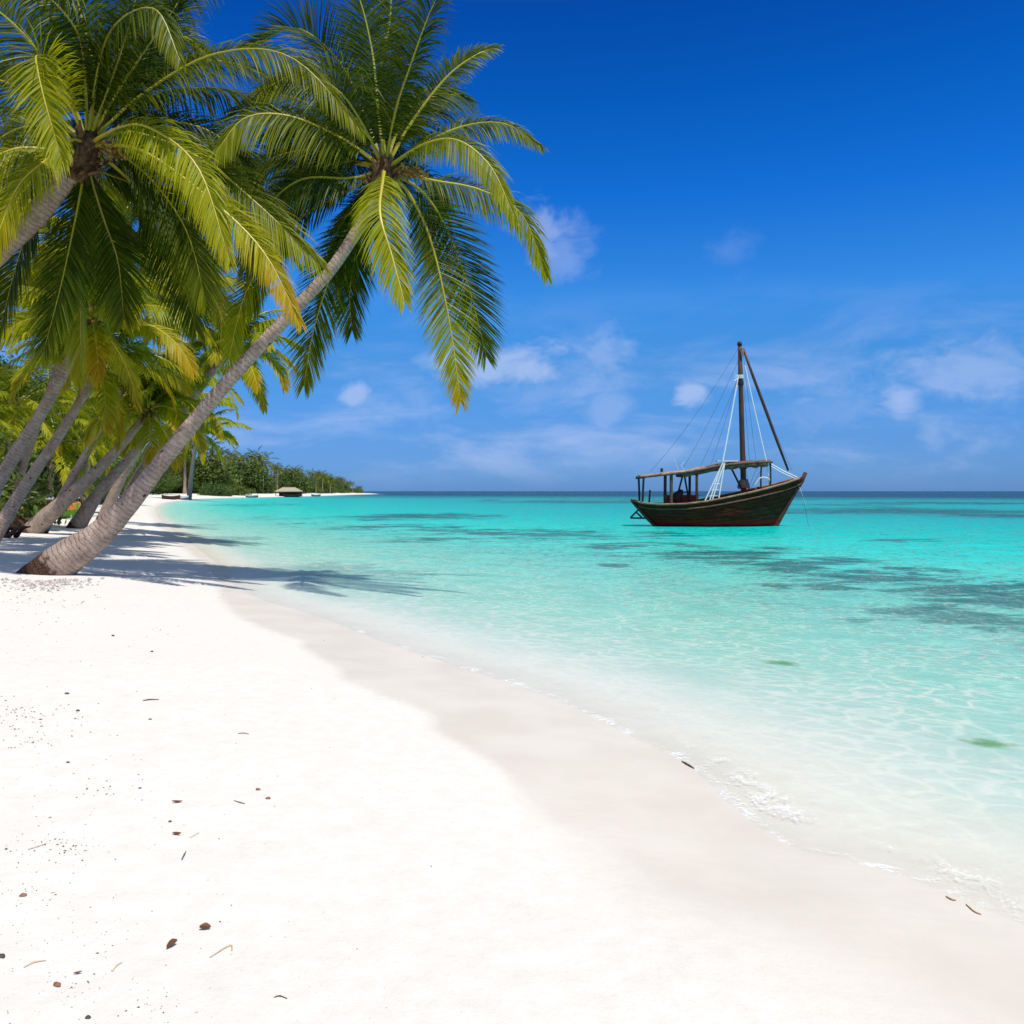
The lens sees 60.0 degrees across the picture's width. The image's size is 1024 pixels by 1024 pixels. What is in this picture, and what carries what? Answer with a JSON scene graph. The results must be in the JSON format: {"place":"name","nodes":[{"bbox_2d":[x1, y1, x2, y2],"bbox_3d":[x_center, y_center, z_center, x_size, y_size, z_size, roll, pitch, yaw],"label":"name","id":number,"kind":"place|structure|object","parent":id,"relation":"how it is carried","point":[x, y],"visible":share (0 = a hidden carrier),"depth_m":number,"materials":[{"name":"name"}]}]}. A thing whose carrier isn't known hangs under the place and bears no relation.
{"place":"outdoors","nodes":[
{"label":"outdoors","id":0,"kind":"place"},
{"bbox_2d":[0,492,1023,1023],"bbox_3d":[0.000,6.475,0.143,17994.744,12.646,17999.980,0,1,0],"label":"sand","id":1,"kind":"structure","parent":0,"point":[588,866],"depth_m":5.09,"materials":[{"name":"white sand"}]},
{"bbox_2d":[4,524,30,537],"bbox_3d":[-15.522,0.516,27.041,1.790,0.620,0.698,0,1,0],"label":"driftwood","id":2,"kind":"object","parent":1,"relation":"on","point":[15,532],"visible":0.64,"depth_m":26.96,"materials":[{"name":"black wood"}]},
{"bbox_2d":[13,514,33,526],"bbox_3d":[-18.063,0.366,33.023,1.128,0.671,0.706,0,1,9],"label":"driftwood","id":3,"kind":"object","parent":1,"relation":"on","point":[20,521],"visible":0.31,"depth_m":32.82,"materials":[{"name":"brown wood"}]},
{"bbox_2d":[0,437,48,526],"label":"bush","id":4,"kind":"object","parent":1,"relation":"on","point":[22,511],"visible":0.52,"depth_m":30.68,"materials":[{"name":"green plant"}]},
{"bbox_2d":[0,404,58,487],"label":"palm tree","id":5,"kind":"object","parent":1,"relation":"on","point":[8,426],"visible":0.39,"depth_m":40.37,"materials":[{"name":"green plant"}]},
{"bbox_2d":[0,352,60,493],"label":"tree","id":6,"kind":"object","parent":1,"relation":"on","point":[9,357],"depth_m":70.24,"materials":[{"name":"green plant"}]},
{"bbox_2d":[0,349,67,495],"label":"tree","id":7,"kind":"object","parent":1,"relation":"on","point":[42,434],"visible":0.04,"depth_m":51.14,"materials":[{"name":"green plant"}]},
{"bbox_2d":[24,960,45,967],"bbox_3d":[-1.565,1.477,2.905,0.016,0.007,0.069,1,2,41],"label":"twig","id":8,"kind":"object","parent":1,"relation":"on","point":[34,962],"visible":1,"depth_m":2.91,"materials":[{"name":"beige wood"}]},
{"bbox_2d":[0,426,72,525],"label":"bush","id":9,"kind":"object","parent":1,"relation":"on","point":[36,486],"visible":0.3,"depth_m":36.72,"materials":[{"name":"green plant"}]},
{"bbox_2d":[3,377,84,486],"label":"tree","id":10,"kind":"object","parent":1,"relation":"on","point":[74,438],"visible":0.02,"depth_m":59.92,"materials":[{"name":"green plant"}]},
{"bbox_2d":[5,401,85,505],"bbox_3d":[-32.641,-3.278,51.554,12.359,7.699,14.817,1,2,34],"label":"bush","id":11,"kind":"object","parent":1,"relation":"on","point":[54,484],"visible":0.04,"depth_m":53.29,"materials":[{"name":"green plant"}]},
{"bbox_2d":[0,353,92,497],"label":"palm tree","id":12,"kind":"object","parent":1,"relation":"on","point":[16,420],"visible":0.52,"depth_m":45.35,"materials":[{"name":"green plant"}]},
{"bbox_2d":[4,366,96,431],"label":"palm tree","id":13,"kind":"object","parent":1,"relation":"on","point":[47,379],"visible":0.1,"depth_m":65.11,"materials":[{"name":"green plant"}]},
{"bbox_2d":[23,497,80,518],"bbox_3d":[-24.009,-0.191,45.961,2.993,1.100,0.993,0,6,-5],"label":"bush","id":14,"kind":"object","parent":1,"relation":"on","point":[74,508],"visible":0.26,"depth_m":45.88,"materials":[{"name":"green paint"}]},
{"bbox_2d":[1,577,104,595],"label":"rubble","id":15,"kind":"object","parent":1,"relation":"on","point":[62,582],"visible":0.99,"depth_m":14.80,"materials":[{"name":"white stone"}]},
{"bbox_2d":[53,981,60,987],"bbox_3d":[-1.427,1.482,2.783,0.030,0.020,0.015,1,1,25],"label":"seed pod","id":16,"kind":"object","parent":1,"relation":"on","point":[57,984],"visible":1,"depth_m":2.78,"materials":[{"name":"brown plant"}]},
{"bbox_2d":[0,273,123,525],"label":"palm tree","id":17,"kind":"object","parent":1,"relation":"on","point":[24,462],"visible":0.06,"depth_m":32.77,"materials":[{"name":"green plant"}]},
{"bbox_2d":[20,393,115,503],"bbox_3d":[-26.689,-3.230,51.575,7.555,7.439,7.322,-1,2,-27],"label":"palm tree","id":18,"kind":"object","parent":1,"relation":"on","point":[67,463],"visible":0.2,"depth_m":51.45,"materials":[{"name":"green plant"}]},
{"bbox_2d":[54,383,122,499],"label":"tree","id":19,"kind":"object","parent":1,"relation":"on","point":[100,478],"depth_m":81.02,"materials":[{"name":"green plant"}]},
{"bbox_2d":[57,383,128,439],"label":"palm tree","id":20,"kind":"object","parent":1,"relation":"on","point":[91,401],"visible":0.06,"depth_m":87.72,"materials":[{"name":"green plant"}]},
{"bbox_2d":[58,389,128,501],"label":"tree","id":21,"kind":"object","parent":1,"relation":"on","point":[99,480],"visible":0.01,"depth_m":95.91,"materials":[{"name":"green plant"}]},
{"bbox_2d":[0,287,192,542],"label":"palm tree","id":22,"kind":"object","parent":1,"relation":"on","point":[140,354],"visible":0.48,"depth_m":24.64,"materials":[{"name":"green plant"}]},
{"bbox_2d":[55,389,139,502],"bbox_3d":[-28.350,-4.403,60.467,6.885,9.510,6.963,-1,2,-26],"label":"palm tree","id":23,"kind":"object","parent":1,"relation":"on","point":[105,443],"visible":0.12,"depth_m":59.69,"materials":[{"name":"green plant"}]},
{"bbox_2d":[0,211,216,495],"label":"palm tree","id":24,"kind":"object","parent":1,"relation":"on","point":[100,339],"visible":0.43,"depth_m":21.27,"materials":[{"name":"green plant"}]},
{"bbox_2d":[96,429,133,486],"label":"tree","id":25,"kind":"object","parent":1,"relation":"on","point":[118,462],"visible":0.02,"depth_m":148.61,"materials":[{"name":"green plant"}]},
{"bbox_2d":[15,174,217,329],"bbox_3d":[-11.434,-4.382,25.206,6.602,10.756,5.636,1,2,43],"label":"palm tree","id":26,"kind":"object","parent":1,"relation":"on","point":[131,219],"visible":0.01,"depth_m":24.47,"materials":[{"name":"green plant"}]},
{"bbox_2d":[22,350,215,533],"bbox_3d":[-13.203,-2.227,29.527,6.422,6.690,4.845,-1,1,-21],"label":"palm tree","id":27,"kind":"object","parent":1,"relation":"on","point":[43,520],"visible":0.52,"depth_m":29.80,"materials":[{"name":"green plant"}]},
{"bbox_2d":[90,396,153,503],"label":"palm tree","id":28,"kind":"object","parent":1,"relation":"on","point":[104,498],"depth_m":97.47,"materials":[{"name":"green plant"}]},
{"bbox_2d":[107,455,137,493],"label":"tree","id":29,"kind":"object","parent":1,"relation":"on","point":[129,476],"visible":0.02,"depth_m":176.50,"materials":[{"name":"green plant"}]},
{"bbox_2d":[122,452,159,491],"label":"tree","id":30,"kind":"object","parent":1,"relation":"on","point":[139,463],"depth_m":205.42,"materials":[{"name":"green plant"}]},
{"bbox_2d":[44,217,250,532],"bbox_3d":[-12.594,-4.224,28.868,8.109,10.454,5.558,0,1,0],"label":"palm tree","id":31,"kind":"object","parent":1,"relation":"on","point":[72,477],"visible":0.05,"depth_m":30.09,"materials":[{"name":"green plant"}]},
{"bbox_2d":[66,340,235,528],"bbox_3d":[-14.082,-2.942,35.171,5.237,7.896,6.642,-1,2,-41],"label":"palm tree","id":32,"kind":"object","parent":1,"relation":"on","point":[83,515],"visible":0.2,"depth_m":35.42,"materials":[{"name":"green plant"}]},
{"bbox_2d":[137,455,176,494],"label":"tree","id":33,"kind":"object","parent":1,"relation":"on","point":[157,490],"visible":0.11,"depth_m":235.75,"materials":[{"name":"green plant"}]},
{"bbox_2d":[152,466,186,493],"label":"tree","id":34,"kind":"object","parent":1,"relation":"on","point":[163,478],"visible":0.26,"depth_m":248.89,"materials":[{"name":"green plant"}]},
{"bbox_2d":[95,316,244,519],"bbox_3d":[-16.525,-4.364,44.317,6.603,10.255,7.025,-1,2,-39],"label":"palm tree","id":35,"kind":"object","parent":1,"relation":"on","point":[114,493],"visible":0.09,"depth_m":44.55,"materials":[{"name":"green plant"}]},
{"bbox_2d":[161,495,179,499],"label":"rowing boat","id":36,"kind":"object","parent":1,"relation":"on","point":[171,497],"visible":0.94,"depth_m":169.61,"materials":[{"name":"wood"}]},
{"bbox_2d":[166,938,176,947],"bbox_3d":[-1.169,1.483,3.052,0.016,0.023,0.048,9,8,23],"label":"dead leaf","id":37,"kind":"object","parent":1,"relation":"on","point":[171,942],"visible":1,"depth_m":3.05,"materials":[{"name":"brown plant"}]},
{"bbox_2d":[175,495,188,499],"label":"rowing boat","id":38,"kind":"object","parent":1,"relation":"on","point":[184,497],"visible":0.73,"depth_m":177.67,"materials":[{"name":"white paint"}]},
{"bbox_2d":[169,458,198,492],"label":"tree","id":39,"kind":"object","parent":1,"relation":"on","point":[187,479],"visible":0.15,"depth_m":273.01,"materials":[{"name":"green plant"}]},
{"bbox_2d":[0,0,373,392],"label":"palm tree","id":40,"kind":"object","parent":1,"relation":"on","point":[97,83],"visible":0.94,"depth_m":15.88,"materials":[{"name":"green plant"}]},
{"bbox_2d":[182,440,194,493],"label":"palm tree","id":41,"kind":"object","parent":1,"relation":"on","point":[184,474],"visible":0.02,"depth_m":268.78,"materials":[{"name":"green plant"}]},
{"bbox_2d":[183,437,206,493],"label":"palm tree","id":42,"kind":"object","parent":1,"relation":"on","point":[190,455],"visible":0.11,"depth_m":270.46,"materials":[{"name":"green plant"}]},
{"bbox_2d":[199,922,210,928],"bbox_3d":[-1.103,1.490,3.189,0.040,0.020,0.020,4,-2,-12],"label":"dead leaf","id":43,"kind":"object","parent":1,"relation":"on","point":[205,925],"visible":1,"depth_m":3.19,"materials":[{"name":"brown plant"}]},
{"bbox_2d":[161,396,251,499],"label":"palm tree","id":44,"kind":"object","parent":1,"relation":"on","point":[230,438],"visible":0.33,"depth_m":183.43,"materials":[{"name":"green plant"}]},
{"bbox_2d":[172,459,241,492],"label":"tree","id":45,"kind":"object","parent":1,"relation":"on","point":[226,479],"visible":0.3,"depth_m":283.81,"materials":[{"name":"green plant"}]},
{"bbox_2d":[179,451,238,493],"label":"tree","id":46,"kind":"object","parent":1,"relation":"on","point":[210,473],"visible":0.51,"depth_m":281.05,"materials":[{"name":"green plant"}]},
{"bbox_2d":[197,434,224,458],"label":"palm tree","id":47,"kind":"object","parent":1,"relation":"on","point":[218,442],"visible":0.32,"depth_m":300.09,"materials":[{"name":"green plant"}]},
{"bbox_2d":[123,290,303,492],"bbox_3d":[-13.603,-3.542,33.742,14.843,9.391,5.226,1,2,37],"label":"palm tree","id":48,"kind":"object","parent":1,"relation":"on","point":[252,377],"visible":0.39,"depth_m":30.81,"materials":[{"name":"green plant"}]},
{"bbox_2d":[196,483,234,495],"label":"bush","id":49,"kind":"object","parent":1,"relation":"on","point":[219,490],"visible":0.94,"depth_m":248.85,"materials":[{"name":"green plant"}]},
{"bbox_2d":[206,447,231,463],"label":"palm tree","id":50,"kind":"object","parent":1,"relation":"on","point":[222,453],"visible":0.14,"depth_m":311.71,"materials":[{"name":"green plant"}]},
{"bbox_2d":[210,944,232,956],"bbox_3d":[-0.995,1.504,3.035,0.038,0.009,0.097,1,2,41],"label":"twig","id":51,"kind":"object","parent":1,"relation":"on","point":[229,945],"visible":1,"depth_m":3.05,"materials":[{"name":"beige wood"}]},
{"bbox_2d":[206,448,237,475],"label":"palm tree","id":52,"kind":"object","parent":1,"relation":"on","point":[217,458],"visible":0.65,"depth_m":288.10,"materials":[{"name":"green plant"}]},
{"bbox_2d":[208,454,243,488],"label":"tree","id":53,"kind":"object","parent":1,"relation":"on","point":[237,470],"visible":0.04,"depth_m":304.33,"materials":[{"name":"green plant"}]},
{"bbox_2d":[216,446,241,468],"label":"palm tree","id":54,"kind":"object","parent":1,"relation":"on","point":[230,458],"visible":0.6,"depth_m":317.06,"materials":[{"name":"green plant"}]},
{"bbox_2d":[0,587,461,1023],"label":"grit","id":55,"kind":"object","parent":1,"relation":"on","point":[92,811],"visible":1,"depth_m":4.12,"materials":[{"name":"grey gravel"}]},
{"bbox_2d":[222,451,253,472],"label":"tree","id":56,"kind":"object","parent":1,"relation":"on","point":[236,459],"visible":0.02,"depth_m":343.24,"materials":[{"name":"green plant"}]},
{"bbox_2d":[230,485,251,495],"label":"bush","id":57,"kind":"object","parent":1,"relation":"on","point":[243,491],"visible":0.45,"depth_m":266.24,"materials":[{"name":"green plant"}]},
{"bbox_2d":[229,451,253,468],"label":"palm tree","id":58,"kind":"object","parent":1,"relation":"on","point":[239,459],"visible":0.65,"depth_m":335.44,"materials":[{"name":"green plant"}]},
{"bbox_2d":[243,445,267,465],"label":"palm tree","id":59,"kind":"object","parent":1,"relation":"on","point":[255,458],"visible":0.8,"depth_m":341.45,"materials":[{"name":"green plant"}]},
{"bbox_2d":[235,459,278,493],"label":"tree","id":60,"kind":"object","parent":1,"relation":"on","point":[253,479],"visible":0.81,"depth_m":322.99,"materials":[{"name":"green plant"}]},
{"bbox_2d":[241,464,278,493],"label":"tree","id":61,"kind":"object","parent":1,"relation":"on","point":[273,481],"visible":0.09,"depth_m":333.87,"materials":[{"name":"green plant"}]},
{"bbox_2d":[256,462,271,493],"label":"palm tree","id":62,"kind":"object","parent":1,"relation":"on","point":[263,467],"visible":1,"depth_m":323.17,"materials":[{"name":"green plant"}]},
{"bbox_2d":[166,487,363,493],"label":"undergrowth","id":63,"kind":"object","parent":1,"relation":"on","point":[354,490],"visible":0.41,"depth_m":412.94,"materials":[{"name":"green plant"}]},
{"bbox_2d":[252,452,279,471],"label":"palm tree","id":64,"kind":"object","parent":1,"relation":"on","point":[263,459],"visible":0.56,"depth_m":352.24,"materials":[{"name":"green plant"}]},
{"bbox_2d":[269,461,281,478],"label":"palm tree","id":65,"kind":"object","parent":1,"relation":"on","point":[278,463],"visible":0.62,"depth_m":364.20,"materials":[{"name":"green plant"}]},
{"bbox_2d":[269,475,283,489],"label":"tree","id":66,"kind":"object","parent":1,"relation":"on","point":[279,485],"visible":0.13,"depth_m":364.67,"materials":[{"name":"green plant"}]},
{"bbox_2d":[272,464,283,489],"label":"palm tree","id":67,"kind":"object","parent":1,"relation":"on","point":[279,470],"visible":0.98,"depth_m":348.55,"materials":[{"name":"green plant"}]},
{"bbox_2d":[16,0,553,575],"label":"palm tree","id":68,"kind":"object","parent":1,"relation":"on","point":[314,166],"visible":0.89,"depth_m":16.85,"materials":[{"name":"green plant"}]},
{"bbox_2d":[275,487,302,495],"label":"beach hut","id":69,"kind":"object","parent":1,"relation":"on","point":[282,491],"visible":0.73,"depth_m":284.19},
{"bbox_2d":[284,465,300,478],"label":"palm tree","id":70,"kind":"object","parent":1,"relation":"on","point":[292,469],"visible":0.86,"depth_m":376.04,"materials":[{"name":"green plant"}]},
{"bbox_2d":[278,470,315,492],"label":"tree","id":71,"kind":"object","parent":1,"relation":"on","point":[295,482],"visible":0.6,"depth_m":370.75,"materials":[{"name":"green plant"}]},
{"bbox_2d":[283,475,310,493],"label":"tree","id":72,"kind":"object","parent":1,"relation":"on","point":[297,486],"visible":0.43,"depth_m":370.15,"materials":[{"name":"green plant"}]},
{"bbox_2d":[302,474,317,491],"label":"tree","id":73,"kind":"object","parent":1,"relation":"on","point":[315,488],"visible":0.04,"depth_m":424.54,"materials":[{"name":"green plant"}]},
{"bbox_2d":[306,468,316,479],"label":"palm tree","id":74,"kind":"object","parent":1,"relation":"on","point":[307,472],"visible":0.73,"depth_m":445.95,"materials":[{"name":"green plant"}]},
{"bbox_2d":[308,477,321,492],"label":"tree","id":75,"kind":"object","parent":1,"relation":"on","point":[317,486],"visible":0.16,"depth_m":433.43,"materials":[{"name":"green plant"}]},
{"bbox_2d":[311,472,320,492],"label":"palm tree","id":76,"kind":"object","parent":1,"relation":"on","point":[314,475],"visible":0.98,"depth_m":408.97,"materials":[{"name":"green plant"}]},
{"bbox_2d":[315,470,330,488],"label":"palm tree","id":77,"kind":"object","parent":1,"relation":"on","point":[323,478],"visible":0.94,"depth_m":419.89,"materials":[{"name":"green plant"}]},
{"bbox_2d":[315,476,335,492],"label":"tree","id":78,"kind":"object","parent":1,"relation":"on","point":[327,485],"visible":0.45,"depth_m":446.35,"materials":[{"name":"green plant"}]},
{"bbox_2d":[324,475,335,492],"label":"palm tree","id":79,"kind":"object","parent":1,"relation":"on","point":[330,478],"visible":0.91,"depth_m":437.65,"materials":[{"name":"green plant"}]},
{"bbox_2d":[342,484,351,492],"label":"tree","id":80,"kind":"object","parent":1,"relation":"on","point":[345,487],"visible":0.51,"depth_m":508.20,"materials":[{"name":"green plant"}]},
{"bbox_2d":[0,0,1023,491],"label":"sky","id":81,"kind":"structure","parent":0,"point":[833,190],"materials":[{"name":"blue"}]},
{"bbox_2d":[183,491,1023,906],"bbox_3d":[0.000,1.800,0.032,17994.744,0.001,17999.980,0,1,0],"label":"sea","id":82,"kind":"structure","parent":0,"point":[537,507],"depth_m":39.43,"materials":[{"name":"liquid"}]},
{"bbox_2d":[245,494,257,497],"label":"rowing boat","id":83,"kind":"object","parent":82,"relation":"on","point":[253,496],"visible":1,"depth_m":245.52,"materials":[{"name":"white paint"}]},
{"bbox_2d":[284,494,299,496],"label":"rowing boat","id":84,"kind":"object","parent":82,"relation":"on","point":[285,495],"visible":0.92,"depth_m":261.55,"materials":[{"name":"black wood"}]},
{"bbox_2d":[630,341,807,536],"bbox_3d":[10.701,-3.726,45.525,9.280,9.995,2.880,0,1,0],"label":"dhow","id":85,"kind":"object","parent":82,"relation":"on","point":[766,505],"visible":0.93,"depth_m":44.91,"materials":[{"name":"brown wood"}]}
]}

